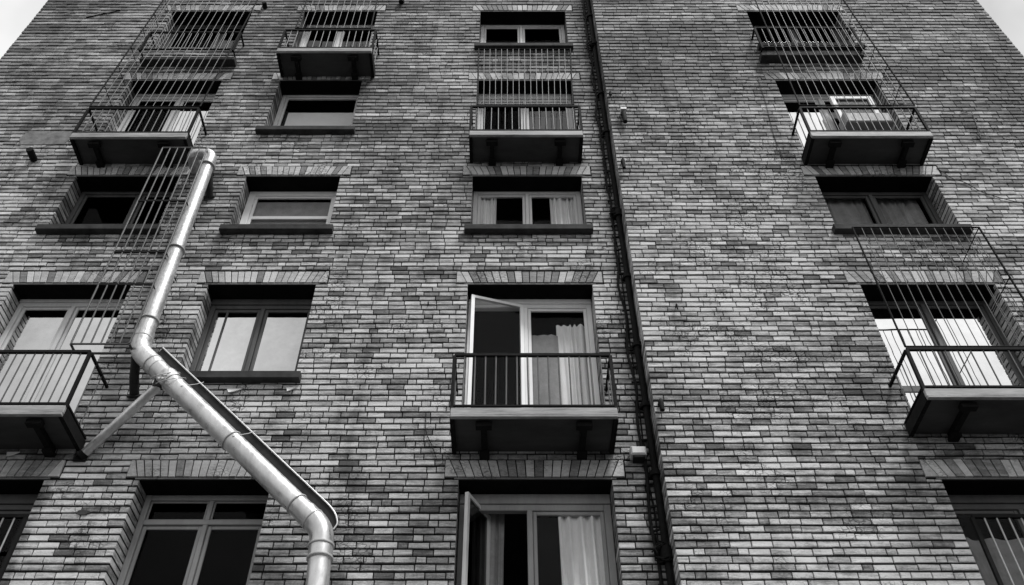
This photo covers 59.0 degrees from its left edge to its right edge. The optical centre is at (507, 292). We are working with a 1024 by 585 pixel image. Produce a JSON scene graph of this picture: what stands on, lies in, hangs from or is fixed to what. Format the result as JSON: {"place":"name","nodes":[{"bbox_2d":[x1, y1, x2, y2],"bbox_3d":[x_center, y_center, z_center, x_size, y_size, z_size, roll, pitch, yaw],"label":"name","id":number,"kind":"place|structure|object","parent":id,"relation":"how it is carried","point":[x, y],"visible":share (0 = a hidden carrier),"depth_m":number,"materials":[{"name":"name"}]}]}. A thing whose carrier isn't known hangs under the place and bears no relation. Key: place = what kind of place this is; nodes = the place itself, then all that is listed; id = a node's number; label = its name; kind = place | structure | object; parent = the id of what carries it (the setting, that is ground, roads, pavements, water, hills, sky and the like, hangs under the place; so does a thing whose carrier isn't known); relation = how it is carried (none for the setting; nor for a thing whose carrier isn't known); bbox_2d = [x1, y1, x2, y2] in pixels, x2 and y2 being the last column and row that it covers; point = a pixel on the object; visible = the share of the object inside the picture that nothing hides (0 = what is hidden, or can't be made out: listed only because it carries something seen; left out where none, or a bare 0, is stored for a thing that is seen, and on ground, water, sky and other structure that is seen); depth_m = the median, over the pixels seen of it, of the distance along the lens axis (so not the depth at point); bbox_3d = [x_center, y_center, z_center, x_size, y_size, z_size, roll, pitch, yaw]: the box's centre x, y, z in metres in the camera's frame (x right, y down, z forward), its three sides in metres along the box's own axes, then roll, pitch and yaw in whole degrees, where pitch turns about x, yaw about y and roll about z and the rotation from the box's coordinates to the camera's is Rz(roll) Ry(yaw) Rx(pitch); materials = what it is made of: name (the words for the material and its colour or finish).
{"place":"outdoors","nodes":[
{"label":"outdoors","id":0,"kind":"place"},
{"bbox_2d":[0,0,1023,58],"label":"sky","id":1,"kind":"structure","parent":0,"point":[15,15],"materials":[{"name":"white"}]},
{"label":"pavement","id":2,"kind":"structure","parent":0,"visible":0},
{"bbox_2d":[0,0,1023,584],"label":"brick building","id":3,"kind":"structure","parent":2,"relation":"on","point":[816,422],"depth_m":11.92,"materials":[{"name":"brick"}]},
{"bbox_2d":[0,494,37,515],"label":"window","id":4,"kind":"structure","parent":3,"relation":"in","point":[9,503],"depth_m":9.81,"materials":[{"name":"paint"}]},
{"bbox_2d":[26,147,37,161],"bbox_3d":[-7.332,-2.117,13.957,0.110,0.110,0.230,0,-47,0],"label":"wall stub","id":5,"kind":"object","parent":3,"relation":"attached to","point":[31,153],"depth_m":13.91,"materials":[{"name":"black metal"}]},
{"bbox_2d":[0,299,124,412],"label":"window","id":6,"kind":"structure","parent":3,"relation":"in","point":[36,324],"depth_m":11.62,"materials":[{"name":"glass"}]},
{"bbox_2d":[86,10,119,17],"bbox_3d":[-7.830,-5.403,17.533,0.580,0.306,0.022,0,-47,0],"label":"thin wire","id":7,"kind":"object","parent":3,"relation":"attached to","point":[102,13],"visible":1,"depth_m":17.53,"materials":[{"name":"black metal"}]},
{"bbox_2d":[35,192,171,233],"bbox_3d":[-5.751,-1.198,13.290,1.719,1.365,0.450,0,-47,0],"label":"window","id":8,"kind":"structure","parent":3,"relation":"in","point":[93,212],"depth_m":13.52,"materials":[{"name":"paint"}]},
{"bbox_2d":[70,147,213,354],"bbox_3d":[-4.736,-0.594,12.098,0.744,4.010,0.511,0,-47,0],"label":"ladder grille","id":9,"kind":"object","parent":3,"relation":"attached to","point":[165,254],"visible":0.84,"depth_m":11.59,"materials":[{"name":"grey metal"}]},
{"bbox_2d":[117,94,215,144],"bbox_3d":[-5.751,-2.645,15.090,1.549,2.374,0.100,0,-47,0],"label":"window","id":10,"kind":"structure","parent":3,"relation":"in","point":[207,103],"depth_m":15.53,"materials":[{"name":"glass"}]},
{"bbox_2d":[89,0,257,123],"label":"security grille","id":11,"kind":"object","parent":3,"relation":"attached to","point":[117,66],"visible":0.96,"depth_m":15.55,"materials":[{"name":"black metal"}]},
{"bbox_2d":[116,495,267,584],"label":"window","id":12,"kind":"structure","parent":3,"relation":"in","point":[177,539],"depth_m":9.52,"materials":[{"name":"paint"}]},
{"bbox_2d":[72,148,337,584],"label":"steel downpipe","id":13,"kind":"object","parent":3,"relation":"attached to","point":[307,507],"visible":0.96,"depth_m":9.95,"materials":[{"name":"metal"}]},
{"bbox_2d":[164,25,245,47],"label":"window","id":14,"kind":"structure","parent":3,"relation":"in","point":[224,28],"depth_m":17.52,"materials":[{"name":"paint"}]},
{"bbox_2d":[227,389,241,392],"bbox_3d":[-3.199,1.148,10.585,0.180,0.070,0.028,1,-47,-1],"label":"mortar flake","id":15,"kind":"object","parent":3,"relation":"attached to","point":[231,390],"visible":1,"depth_m":10.59,"materials":[{"name":"white concrete"}]},
{"bbox_2d":[189,299,312,382],"bbox_3d":[-3.242,0.579,11.419,1.584,1.708,0.460,0,-47,0],"label":"window","id":16,"kind":"structure","parent":3,"relation":"in","point":[241,340],"depth_m":11.62,"materials":[{"name":"glass"}]},
{"bbox_2d":[262,1,266,8],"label":"wall stub","id":17,"kind":"object","parent":3,"relation":"attached to","point":[264,4],"depth_m":17.68,"materials":[{"name":"black metal"}]},
{"bbox_2d":[219,192,336,233],"bbox_3d":[-3.242,-1.198,13.290,1.584,1.365,0.450,0,-47,0],"label":"window","id":18,"kind":"structure","parent":3,"relation":"in","point":[245,226],"depth_m":13.44,"materials":[{"name":"white paint"}]},
{"bbox_2d":[251,202,330,223],"bbox_3d":[-3.242,-1.041,13.463,1.194,0.970,0.005,0,-47,0],"label":"window blind","id":19,"kind":"object","parent":3,"relation":"attached to","point":[291,208],"depth_m":13.65,"materials":[{"name":"grey fabric"}]},
{"bbox_2d":[255,95,358,134],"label":"window","id":20,"kind":"structure","parent":3,"relation":"in","point":[276,129],"depth_m":14.51,"materials":[{"name":"paint"}]},
{"bbox_2d":[284,113,352,125],"bbox_3d":[-3.202,-2.755,15.275,1.164,1.027,0.005,0,-47,0],"label":"window blind","id":21,"kind":"object","parent":3,"relation":"attached to","point":[318,119],"depth_m":15.49,"materials":[{"name":"grey fabric"}]},
{"bbox_2d":[295,0,377,28],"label":"security grille","id":22,"kind":"object","parent":3,"relation":"attached to","point":[339,18],"visible":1,"depth_m":16.50,"materials":[{"name":"black metal"}]},
{"bbox_2d":[300,25,373,46],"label":"window","id":23,"kind":"structure","parent":3,"relation":"in","point":[306,34],"depth_m":17.50,"materials":[{"name":"white paint"}]},
{"bbox_2d":[425,413,435,456],"bbox_3d":[-0.856,1.595,10.136,0.159,0.620,0.010,0,-47,0],"label":"thin wire","id":24,"kind":"object","parent":3,"relation":"attached to","point":[426,433],"visible":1,"depth_m":10.14,"materials":[{"name":"black metal"}]},
{"bbox_2d":[480,198,496,223],"bbox_3d":[-0.292,-1.210,13.633,0.280,1.520,0.070,0,-47,0],"label":"curtain","id":25,"kind":"object","parent":3,"relation":"hanging from","point":[487,210],"visible":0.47,"depth_m":13.66,"materials":[{"name":"fabric"}]},
{"bbox_2d":[489,514,504,584],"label":"curtain","id":26,"kind":"object","parent":3,"relation":"hanging from","point":[496,550],"visible":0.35,"depth_m":9.67,"materials":[{"name":"grey fabric"}]},
{"bbox_2d":[474,25,572,49],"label":"window","id":27,"kind":"structure","parent":3,"relation":"in","point":[492,36],"depth_m":17.52,"materials":[{"name":"paint"}]},
{"bbox_2d":[477,48,572,104],"bbox_3d":[0.312,-3.679,15.303,1.679,2.471,0.374,0,-47,0],"label":"security grille","id":28,"kind":"object","parent":3,"relation":"attached to","point":[524,49],"visible":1,"depth_m":15.28,"materials":[{"name":"black metal"}]},
{"bbox_2d":[476,94,573,128],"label":"window","id":29,"kind":"structure","parent":3,"relation":"in","point":[518,98],"depth_m":15.55,"materials":[{"name":"paint"}]},
{"bbox_2d":[464,192,592,233],"bbox_3d":[0.302,-1.198,13.290,1.808,1.365,0.450,0,-47,0],"label":"window","id":30,"kind":"structure","parent":3,"relation":"in","point":[474,228],"depth_m":12.71,"materials":[{"name":"paint"}]},
{"bbox_2d":[464,294,600,404],"bbox_3d":[0.302,0.941,11.153,1.638,2.591,0.299,0,-47,0],"label":"window","id":31,"kind":"structure","parent":3,"relation":"in","point":[476,303],"depth_m":11.77,"materials":[{"name":"white paint"}]},
{"bbox_2d":[456,491,617,584],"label":"window","id":32,"kind":"structure","parent":3,"relation":"in","point":[473,554],"depth_m":9.66,"materials":[{"name":"paint"}]},
{"bbox_2d":[531,334,561,404],"bbox_3d":[0.482,1.218,11.051,0.360,1.931,0.052,0,-47,0],"label":"curtain","id":33,"kind":"object","parent":3,"relation":"hanging from","point":[544,343],"visible":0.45,"depth_m":11.30,"materials":[{"name":"grey fabric"}]},
{"bbox_2d":[549,198,574,223],"bbox_3d":[0.832,-1.210,13.633,0.390,1.520,0.094,0,-47,0],"label":"curtain","id":34,"kind":"object","parent":3,"relation":"hanging from","point":[561,210],"visible":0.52,"depth_m":13.65,"materials":[{"name":"fabric"}]},
{"bbox_2d":[556,324,590,404],"bbox_3d":[0.840,1.177,11.150,0.389,2.131,0.107,-6,-47,6],"label":"curtain","id":35,"kind":"object","parent":3,"relation":"hanging from","point":[571,339],"visible":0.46,"depth_m":11.39,"materials":[{"name":"fabric"}]},
{"bbox_2d":[558,516,605,584],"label":"curtain","id":36,"kind":"object","parent":3,"relation":"hanging from","point":[581,552],"visible":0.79,"depth_m":9.48,"materials":[{"name":"fabric"}]},
{"bbox_2d":[581,0,663,584],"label":"service cable","id":37,"kind":"object","parent":3,"relation":"attached to","point":[645,465],"visible":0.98,"depth_m":11.37,"materials":[{"name":"black metal"}]},
{"bbox_2d":[621,158,625,168],"bbox_3d":[1.712,-1.882,13.344,0.052,0.247,0.130,0,-47,0],"label":"wall stub","id":38,"kind":"object","parent":3,"relation":"attached to","point":[623,163],"depth_m":13.27,"materials":[{"name":"black metal"}]},
{"bbox_2d":[620,107,627,123],"bbox_3d":[1.845,-2.766,14.268,0.090,0.346,0.145,0,-47,0],"label":"wall stub","id":39,"kind":"object","parent":3,"relation":"attached to","point":[623,113],"depth_m":14.23,"materials":[{"name":"black metal"}]},
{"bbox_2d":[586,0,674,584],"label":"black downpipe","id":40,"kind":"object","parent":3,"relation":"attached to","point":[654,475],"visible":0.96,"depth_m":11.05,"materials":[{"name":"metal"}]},
{"bbox_2d":[609,207,617,213],"bbox_3d":[1.549,-1.158,12.935,0.174,0.166,0.074,0,-47,0],"label":"cable bundle","id":41,"kind":"object","parent":40,"relation":"attached to","point":[612,210],"visible":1,"depth_m":12.92,"materials":[{"name":"black rubber"}]},
{"bbox_2d":[652,541,672,562],"bbox_3d":[1.552,2.581,8.982,0.228,0.222,0.074,0,-47,0],"label":"cable bundle","id":42,"kind":"object","parent":40,"relation":"attached to","point":[664,559],"visible":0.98,"depth_m":8.96,"materials":[{"name":"black metal"}]},
{"bbox_2d":[629,446,648,462],"bbox_3d":[1.450,1.766,9.874,0.211,0.145,0.122,0,-47,0],"label":"wall lamp","id":43,"kind":"object","parent":3,"relation":"attached to","point":[637,454],"visible":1,"depth_m":9.83,"materials":[{"name":"paint"}]},
{"bbox_2d":[658,398,664,411],"bbox_3d":[1.705,1.261,10.019,0.056,0.169,0.132,0,-47,0],"label":"wall stub","id":44,"kind":"object","parent":3,"relation":"attached to","point":[661,404],"depth_m":9.96,"materials":[{"name":"black metal"}]},
{"bbox_2d":[758,79,783,159],"bbox_3d":[4.162,-2.795,14.341,0.109,2.386,0.008,0,-47,0],"label":"thin wire","id":45,"kind":"object","parent":3,"relation":"attached to","point":[769,119],"visible":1,"depth_m":14.24,"materials":[{"name":"black metal"}]},
{"bbox_2d":[753,26,865,50],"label":"window","id":46,"kind":"structure","parent":3,"relation":"in","point":[761,35],"depth_m":16.82,"materials":[{"name":"paint"}]},
{"bbox_2d":[781,95,880,145],"bbox_3d":[5.350,-2.541,14.543,1.696,2.283,0.100,0,-47,0],"label":"window","id":47,"kind":"structure","parent":3,"relation":"in","point":[791,103],"depth_m":15.00,"materials":[{"name":"glass"}]},
{"bbox_2d":[755,0,914,122],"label":"security grille","id":48,"kind":"object","parent":3,"relation":"attached to","point":[892,72],"visible":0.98,"depth_m":14.86,"materials":[{"name":"black metal"}]},
{"bbox_2d":[825,199,872,223],"bbox_3d":[4.944,-1.083,13.149,0.713,1.374,0.052,0,-47,0],"label":"curtain","id":49,"kind":"object","parent":3,"relation":"hanging from","point":[848,211],"visible":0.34,"depth_m":13.25,"materials":[{"name":"grey fabric"}]},
{"bbox_2d":[829,96,893,129],"bbox_3d":[5.665,-2.929,14.539,0.744,1.020,0.250,0,-47,0],"label":"hopper unit","id":50,"kind":"object","parent":3,"relation":"attached to","point":[851,101],"visible":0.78,"depth_m":14.22,"materials":[{"name":"paint"}]},
{"bbox_2d":[822,192,973,233],"bbox_3d":[5.350,-1.148,12.802,1.866,1.319,0.450,0,-47,0],"label":"window","id":51,"kind":"structure","parent":3,"relation":"in","point":[870,197],"depth_m":12.88,"materials":[{"name":"paint"}]},
{"bbox_2d":[876,199,928,223],"bbox_3d":[5.742,-1.083,13.149,0.683,1.374,0.060,0,-47,0],"label":"curtain","id":52,"kind":"object","parent":3,"relation":"hanging from","point":[901,211],"visible":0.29,"depth_m":13.25,"materials":[{"name":"grey fabric"}]},
{"bbox_2d":[851,227,1023,347],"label":"security grille","id":53,"kind":"object","parent":3,"relation":"on","point":[967,253],"visible":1,"depth_m":10.67,"materials":[{"name":"black metal"}]},
{"bbox_2d":[867,301,1023,406],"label":"window","id":54,"kind":"structure","parent":3,"relation":"in","point":[890,336],"depth_m":11.22,"materials":[{"name":"glass"}]},
{"bbox_2d":[961,110,980,137],"bbox_3d":[7.328,-2.645,14.181,0.173,0.778,0.011,0,-47,0],"label":"thin wire","id":55,"kind":"object","parent":3,"relation":"attached to","point":[975,121],"visible":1,"depth_m":14.23,"materials":[{"name":"grey metal"}]},
{"bbox_2d":[937,168,1023,203],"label":"thin wire","id":56,"kind":"object","parent":3,"relation":"attached to","point":[979,190],"visible":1,"depth_m":12.92,"materials":[{"name":"grey metal"}]},
{"bbox_2d":[948,495,1023,536],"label":"window","id":57,"kind":"structure","parent":3,"relation":"in","point":[961,504],"depth_m":9.46,"materials":[{"name":"paint"}]},
{"bbox_2d":[966,538,1023,584],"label":"curtain","id":58,"kind":"object","parent":3,"relation":"hanging from","point":[982,563],"visible":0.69,"depth_m":9.10,"materials":[{"name":"grey fabric"}]}
]}

